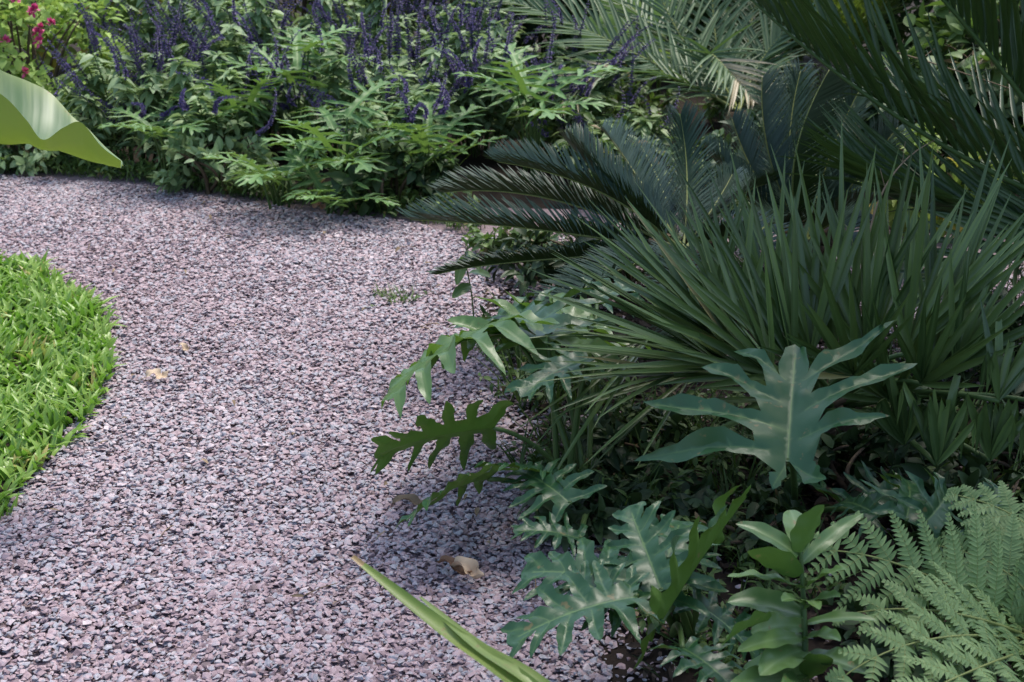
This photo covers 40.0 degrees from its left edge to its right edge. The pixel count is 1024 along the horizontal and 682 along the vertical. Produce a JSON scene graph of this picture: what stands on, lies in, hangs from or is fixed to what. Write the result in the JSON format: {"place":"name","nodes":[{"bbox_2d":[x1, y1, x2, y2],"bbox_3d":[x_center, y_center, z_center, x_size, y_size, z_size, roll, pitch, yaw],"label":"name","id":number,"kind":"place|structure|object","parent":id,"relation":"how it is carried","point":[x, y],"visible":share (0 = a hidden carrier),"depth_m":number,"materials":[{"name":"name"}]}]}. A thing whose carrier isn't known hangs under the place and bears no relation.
{"place":"outdoors","nodes":[
{"label":"outdoors","id":0,"kind":"place"},
{"bbox_2d":[0,249,127,504],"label":"lawn","id":1,"kind":"structure","parent":0,"point":[40,433],"depth_m":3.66,"materials":[{"name":"plant"}]},
{"bbox_2d":[0,70,122,167],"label":"banana plant","id":2,"kind":"object","parent":1,"relation":"on","point":[37,116],"visible":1,"depth_m":2.98,"materials":[{"name":"green plant"}]},
{"bbox_2d":[2,0,1019,234],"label":"ground","id":3,"kind":"structure","parent":0,"point":[464,161],"depth_m":6.41,"materials":[{"name":"soil"}]},
{"bbox_2d":[0,1,29,49],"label":"flowering shrub","id":4,"kind":"object","parent":3,"relation":"on","point":[22,41],"visible":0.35,"depth_m":6.49,"materials":[{"name":"green plant"}]},
{"bbox_2d":[0,86,118,176],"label":"shrub","id":5,"kind":"object","parent":3,"relation":"on","point":[27,163],"visible":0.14,"depth_m":5.98,"materials":[{"name":"green plant"}]},
{"bbox_2d":[0,0,132,129],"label":"flowering shrub","id":6,"kind":"object","parent":3,"relation":"on","point":[19,68],"visible":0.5,"depth_m":6.31,"materials":[{"name":"green plant"}]},
{"bbox_2d":[34,0,224,165],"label":"salvia","id":7,"kind":"object","parent":3,"relation":"on","point":[119,87],"visible":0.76,"depth_m":6.01,"materials":[{"name":"green plant"}]},
{"bbox_2d":[0,0,282,73],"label":"shrub","id":8,"kind":"object","parent":3,"relation":"on","point":[40,50],"visible":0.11,"depth_m":7.61,"materials":[{"name":"green plant"}]},
{"bbox_2d":[60,0,263,117],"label":"salvia","id":9,"kind":"object","parent":3,"relation":"on","point":[148,30],"visible":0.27,"depth_m":6.72,"materials":[{"name":"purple plant"}]},
{"bbox_2d":[56,0,306,169],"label":"salvia","id":10,"kind":"object","parent":3,"relation":"on","point":[181,79],"visible":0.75,"depth_m":5.87,"materials":[{"name":"green plant"}]},
{"bbox_2d":[170,75,290,141],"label":"philodendron","id":11,"kind":"object","parent":3,"relation":"on","point":[251,98],"visible":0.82,"depth_m":5.74,"materials":[{"name":"green plant"}]},
{"bbox_2d":[206,25,375,167],"bbox_3d":[-0.926,-1.014,5.987,0.640,0.603,0.692,15,25,33],"label":"philodendron","id":12,"kind":"object","parent":3,"relation":"on","point":[296,66],"visible":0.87,"depth_m":5.99,"materials":[{"name":"green plant"}]},
{"bbox_2d":[182,0,416,158],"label":"salvia","id":13,"kind":"object","parent":3,"relation":"on","point":[337,72],"visible":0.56,"depth_m":6.13,"materials":[{"name":"green plant"}]},
{"bbox_2d":[196,0,423,75],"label":"shrub","id":14,"kind":"object","parent":3,"relation":"on","point":[306,4],"visible":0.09,"depth_m":7.90,"materials":[{"name":"green plant"}]},
{"bbox_2d":[296,0,506,175],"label":"salvia","id":15,"kind":"object","parent":3,"relation":"on","point":[398,72],"visible":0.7,"depth_m":5.88,"materials":[{"name":"green plant"}]},
{"bbox_2d":[354,93,507,198],"bbox_3d":[-0.320,-0.732,5.553,0.607,0.392,0.637,0,21,0],"label":"philodendron","id":16,"kind":"object","parent":3,"relation":"on","point":[426,136],"visible":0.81,"depth_m":5.54,"materials":[{"name":"green plant"}]},
{"bbox_2d":[298,0,585,65],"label":"shrub","id":17,"kind":"object","parent":3,"relation":"on","point":[531,27],"visible":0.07,"depth_m":8.04,"materials":[{"name":"green plant"}]},
{"bbox_2d":[390,0,554,76],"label":"salvia","id":18,"kind":"object","parent":3,"relation":"on","point":[444,15],"visible":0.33,"depth_m":6.90,"materials":[{"name":"purple plant"}]},
{"bbox_2d":[0,43,1023,233],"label":"ground cover","id":19,"kind":"object","parent":3,"relation":"on","point":[78,166],"visible":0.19,"depth_m":5.99,"materials":[{"name":"green plant"}]},
{"bbox_2d":[151,0,327,145],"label":"salvia","id":20,"kind":"object","parent":19,"relation":"on","point":[229,33],"visible":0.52,"depth_m":6.23,"materials":[{"name":"green plant"}]},
{"bbox_2d":[272,0,439,120],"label":"salvia","id":21,"kind":"object","parent":19,"relation":"on","point":[371,10],"visible":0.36,"depth_m":6.82,"materials":[{"name":"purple plant"}]},
{"bbox_2d":[410,0,589,157],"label":"salvia","id":22,"kind":"object","parent":19,"relation":"on","point":[472,53],"visible":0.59,"depth_m":6.15,"materials":[{"name":"green plant"}]},
{"bbox_2d":[453,42,626,182],"bbox_3d":[0.105,-0.925,5.810,0.702,0.565,0.725,14,25,31],"label":"philodendron","id":23,"kind":"object","parent":3,"relation":"on","point":[518,71],"visible":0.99,"depth_m":5.76,"materials":[{"name":"green plant"}]},
{"bbox_2d":[501,0,654,150],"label":"salvia","id":24,"kind":"object","parent":3,"relation":"on","point":[606,84],"visible":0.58,"depth_m":6.21,"materials":[{"name":"purple plant"}]},
{"bbox_2d":[508,50,679,168],"bbox_3d":[0.331,-0.924,5.888,0.675,0.511,0.515,-16,26,-35],"label":"salvia","id":25,"kind":"object","parent":3,"relation":"on","point":[641,127],"visible":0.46,"depth_m":5.96,"materials":[{"name":"green plant"}]},
{"bbox_2d":[514,0,734,74],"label":"shrub","id":26,"kind":"object","parent":3,"relation":"on","point":[540,39],"visible":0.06,"depth_m":7.96,"materials":[{"name":"green plant"}]},
{"bbox_2d":[582,0,683,106],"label":"broadleaf plant","id":27,"kind":"object","parent":3,"relation":"on","point":[610,16],"visible":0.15,"depth_m":7.09,"materials":[{"name":"green plant"}]},
{"bbox_2d":[482,0,826,154],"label":"young palm","id":28,"kind":"object","parent":3,"relation":"on","point":[705,68],"visible":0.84,"depth_m":6.30,"materials":[{"name":"green plant"}]},
{"bbox_2d":[645,0,869,70],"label":"shrub","id":29,"kind":"object","parent":3,"relation":"on","point":[692,16],"visible":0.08,"depth_m":8.07,"materials":[{"name":"green plant"}]},
{"bbox_2d":[694,109,850,219],"bbox_3d":[1.044,-0.694,5.495,0.703,0.478,0.626,0,21,0],"label":"shrub","id":30,"kind":"object","parent":3,"relation":"on","point":[728,137],"visible":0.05,"depth_m":5.40,"materials":[{"name":"green plant"}]},
{"bbox_2d":[785,0,927,107],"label":"young palm","id":31,"kind":"object","parent":3,"relation":"on","point":[860,6],"visible":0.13,"depth_m":6.78,"materials":[{"name":"green plant"}]},
{"bbox_2d":[826,59,1023,193],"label":"shrub","id":32,"kind":"object","parent":3,"relation":"on","point":[968,80],"visible":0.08,"depth_m":5.73,"materials":[{"name":"green plant"}]},
{"bbox_2d":[835,123,1017,237],"bbox_3d":[1.538,-0.616,5.289,0.703,0.427,0.716,0,21,0],"label":"shrub","id":33,"kind":"object","parent":3,"relation":"on","point":[892,205],"visible":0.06,"depth_m":5.14,"materials":[{"name":"green plant"}]},
{"bbox_2d":[855,0,1021,80],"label":"shrub","id":34,"kind":"object","parent":3,"relation":"on","point":[903,28],"visible":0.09,"depth_m":7.10,"materials":[{"name":"green plant"}]},
{"bbox_2d":[882,0,1023,153],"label":"shrub","id":35,"kind":"object","parent":3,"relation":"on","point":[950,28],"visible":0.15,"depth_m":6.04,"materials":[{"name":"green plant"}]},
{"bbox_2d":[950,124,1023,230],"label":"shrub","id":36,"kind":"object","parent":3,"relation":"on","point":[990,163],"visible":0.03,"depth_m":5.22,"materials":[{"name":"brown plant"}]},
{"bbox_2d":[0,166,1023,681],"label":"gravel path","id":37,"kind":"structure","parent":0,"point":[296,206],"depth_m":3.21,"materials":[{"name":"grey gravel"}]},
{"bbox_2d":[0,491,18,518],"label":"grass tuft","id":38,"kind":"object","parent":37,"relation":"on","point":[4,505],"visible":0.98,"depth_m":3.16,"materials":[{"name":"green plant"}]},
{"bbox_2d":[145,368,168,378],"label":"fallen leaf","id":39,"kind":"object","parent":37,"relation":"on","point":[157,373],"visible":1,"depth_m":3.84,"materials":[{"name":"beige plant"}]},
{"bbox_2d":[95,99,241,185],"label":"philodendron","id":40,"kind":"object","parent":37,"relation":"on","point":[162,132],"visible":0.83,"depth_m":5.76,"materials":[{"name":"green plant"}]},
{"bbox_2d":[178,342,190,350],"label":"fallen leaf","id":41,"kind":"object","parent":37,"relation":"on","point":[185,346],"visible":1,"depth_m":4.03,"materials":[{"name":"beige plant"}]},
{"bbox_2d":[149,124,278,195],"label":"shrub","id":42,"kind":"object","parent":37,"relation":"on","point":[178,149],"visible":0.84,"depth_m":5.70,"materials":[{"name":"green plant"}]},
{"bbox_2d":[200,127,349,208],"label":"philodendron","id":43,"kind":"object","parent":37,"relation":"on","point":[257,172],"visible":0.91,"depth_m":5.42,"materials":[{"name":"green plant"}]},
{"bbox_2d":[312,202,325,208],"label":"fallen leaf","id":44,"kind":"object","parent":37,"relation":"on","point":[315,205],"visible":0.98,"depth_m":5.43,"materials":[{"name":"brown plant"}]},
{"bbox_2d":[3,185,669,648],"bbox_3d":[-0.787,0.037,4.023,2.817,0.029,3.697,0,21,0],"label":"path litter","id":45,"kind":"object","parent":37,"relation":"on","point":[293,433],"visible":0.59,"depth_m":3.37,"materials":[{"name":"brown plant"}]},
{"bbox_2d":[260,78,417,173],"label":"philodendron","id":46,"kind":"object","parent":37,"relation":"on","point":[346,114],"visible":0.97,"depth_m":5.46,"materials":[{"name":"green plant"}]},
{"bbox_2d":[281,145,400,215],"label":"philodendron","id":47,"kind":"object","parent":37,"relation":"on","point":[321,187],"visible":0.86,"depth_m":5.35,"materials":[{"name":"green plant"}]},
{"bbox_2d":[324,133,463,215],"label":"shrub","id":48,"kind":"object","parent":37,"relation":"on","point":[398,150],"visible":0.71,"depth_m":5.44,"materials":[{"name":"green plant"}]},
{"bbox_2d":[361,281,431,310],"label":"weed tuft","id":49,"kind":"object","parent":37,"relation":"on","point":[394,295],"visible":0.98,"depth_m":4.51,"materials":[{"name":"green plant"}]},
{"bbox_2d":[392,494,435,504],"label":"fallen leaf","id":50,"kind":"object","parent":37,"relation":"on","point":[414,499],"visible":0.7,"depth_m":3.14,"materials":[{"name":"brown plant"}]},
{"bbox_2d":[437,555,471,574],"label":"fallen leaf","id":51,"kind":"object","parent":37,"relation":"on","point":[450,560],"visible":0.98,"depth_m":2.89,"materials":[{"name":"brown plant"}]},
{"bbox_2d":[449,556,483,578],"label":"fallen leaf","id":52,"kind":"object","parent":37,"relation":"on","point":[468,564],"visible":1,"depth_m":2.85,"materials":[{"name":"beige plant"}]},
{"bbox_2d":[452,237,490,315],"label":"seedling","id":53,"kind":"object","parent":37,"relation":"on","point":[461,289],"visible":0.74,"depth_m":3.92,"materials":[{"name":"green plant"}]},
{"bbox_2d":[462,215,559,265],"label":"plant","id":54,"kind":"object","parent":37,"relation":"on","point":[479,237],"visible":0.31,"depth_m":4.87,"materials":[{"name":"green plant"}]},
{"bbox_2d":[481,266,1023,681],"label":"planting bed","id":55,"kind":"object","parent":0,"point":[684,676],"visible":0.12,"depth_m":2.92,"materials":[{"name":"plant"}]},
{"bbox_2d":[351,555,549,681],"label":"strap leaf plant","id":56,"kind":"object","parent":55,"relation":"on","point":[503,667],"visible":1,"depth_m":1.82,"materials":[{"name":"green plant"}]},
{"bbox_2d":[370,276,651,557],"bbox_3d":[0.022,0.138,3.229,0.526,0.441,1.100,5,22,13],"label":"philodendron","id":57,"kind":"object","parent":55,"relation":"on","point":[519,321],"visible":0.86,"depth_m":3.04,"materials":[{"name":"green plant"}]},
{"bbox_2d":[476,207,617,298],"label":"plant","id":58,"kind":"object","parent":55,"relation":"on","point":[531,276],"visible":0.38,"depth_m":4.57,"materials":[{"name":"green plant"}]},
{"bbox_2d":[516,467,654,552],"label":"plant","id":59,"kind":"object","parent":55,"relation":"on","point":[604,509],"visible":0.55,"depth_m":3.02,"materials":[{"name":"green plant"}]},
{"bbox_2d":[396,100,809,351],"bbox_3d":[0.452,-0.307,4.117,1.052,0.662,1.578,17,27,38],"label":"cycad","id":60,"kind":"object","parent":55,"relation":"on","point":[610,179],"visible":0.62,"depth_m":4.04,"materials":[{"name":"green plant"}]},
{"bbox_2d":[540,221,682,307],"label":"plant","id":61,"kind":"object","parent":55,"relation":"on","point":[622,272],"visible":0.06,"depth_m":4.43,"materials":[{"name":"green plant"}]},
{"bbox_2d":[566,398,687,497],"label":"plant","id":62,"kind":"object","parent":55,"relation":"on","point":[605,433],"visible":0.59,"depth_m":3.27,"materials":[{"name":"green plant"}]},
{"bbox_2d":[500,485,763,681],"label":"philodendron","id":63,"kind":"object","parent":55,"relation":"on","point":[651,574],"visible":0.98,"depth_m":2.40,"materials":[{"name":"green plant"}]},
{"bbox_2d":[469,140,1023,681],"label":"undergrowth","id":64,"kind":"object","parent":55,"relation":"on","point":[721,460],"visible":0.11,"depth_m":3.27,"materials":[{"name":"green plant"}]},
{"bbox_2d":[663,472,832,562],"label":"plant","id":65,"kind":"object","parent":55,"relation":"on","point":[704,496],"visible":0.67,"depth_m":3.00,"materials":[{"name":"green plant"}]},
{"bbox_2d":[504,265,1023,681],"bbox_3d":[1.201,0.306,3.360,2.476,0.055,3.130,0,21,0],"label":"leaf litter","id":66,"kind":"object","parent":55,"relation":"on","point":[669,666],"visible":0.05,"depth_m":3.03,"materials":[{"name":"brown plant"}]},
{"bbox_2d":[515,115,1023,469],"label":"fan palm","id":67,"kind":"object","parent":55,"relation":"on","point":[770,305],"visible":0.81,"depth_m":3.18,"materials":[{"name":"green plant"}]},
{"bbox_2d":[634,320,916,543],"bbox_3d":[0.565,0.216,2.939,0.523,0.504,0.496,11,24,27],"label":"philodendron","id":68,"kind":"object","parent":55,"relation":"on","point":[784,425],"visible":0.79,"depth_m":2.81,"materials":[{"name":"green plant"}]},
{"bbox_2d":[721,505,876,681],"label":"sapling","id":69,"kind":"object","parent":55,"relation":"on","point":[779,626],"visible":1,"depth_m":2.18,"materials":[{"name":"green plant"}]},
{"bbox_2d":[702,56,916,268],"bbox_3d":[0.997,-0.565,4.667,0.768,0.750,1.296,0,21,0],"label":"cycad","id":70,"kind":"object","parent":55,"relation":"on","point":[830,87],"visible":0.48,"depth_m":4.71,"materials":[{"name":"green plant"}]},
{"bbox_2d":[783,425,952,519],"bbox_3d":[0.791,0.308,3.204,0.392,0.190,0.393,0,21,0],"label":"plant","id":71,"kind":"object","parent":55,"relation":"on","point":[831,448],"visible":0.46,"depth_m":3.24,"materials":[{"name":"green plant"}]},
{"bbox_2d":[751,0,1023,312],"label":"feather palm","id":72,"kind":"object","parent":55,"relation":"on","point":[936,101],"visible":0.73,"depth_m":4.04,"materials":[{"name":"green plant"}]},
{"bbox_2d":[897,39,1008,88],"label":"dead stalk","id":73,"kind":"object","parent":72,"relation":"attached to","point":[953,69],"visible":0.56,"depth_m":4.67,"materials":[{"name":"brown plant"}]},
{"bbox_2d":[870,140,934,231],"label":"dead stalk","id":74,"kind":"object","parent":55,"relation":"on","point":[874,212],"visible":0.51,"depth_m":3.94,"materials":[{"name":"brown plant"}]},
{"bbox_2d":[803,480,1023,681],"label":"fern","id":75,"kind":"object","parent":55,"relation":"on","point":[961,600],"visible":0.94,"depth_m":2.35,"materials":[{"name":"green plant"}]},
{"bbox_2d":[807,565,1023,681],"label":"plant","id":76,"kind":"object","parent":55,"relation":"on","point":[880,648],"visible":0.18,"depth_m":2.60,"materials":[{"name":"green plant"}]},
{"bbox_2d":[830,469,1002,556],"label":"philodendron","id":77,"kind":"object","parent":55,"relation":"on","point":[910,497],"visible":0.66,"depth_m":2.80,"materials":[{"name":"green plant"}]},
{"bbox_2d":[850,378,1023,483],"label":"plant","id":78,"kind":"object","parent":55,"relation":"on","point":[881,437],"visible":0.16,"depth_m":3.27,"materials":[{"name":"green plant"}]},
{"bbox_2d":[901,446,1023,587],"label":"plant","id":79,"kind":"object","parent":55,"relation":"on","point":[976,471],"visible":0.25,"depth_m":3.05,"materials":[{"name":"green plant"}]},
{"bbox_2d":[943,286,1023,402],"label":"plant","id":80,"kind":"object","parent":55,"relation":"on","point":[1018,390],"visible":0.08,"depth_m":3.67,"materials":[{"name":"green plant"}]}
]}

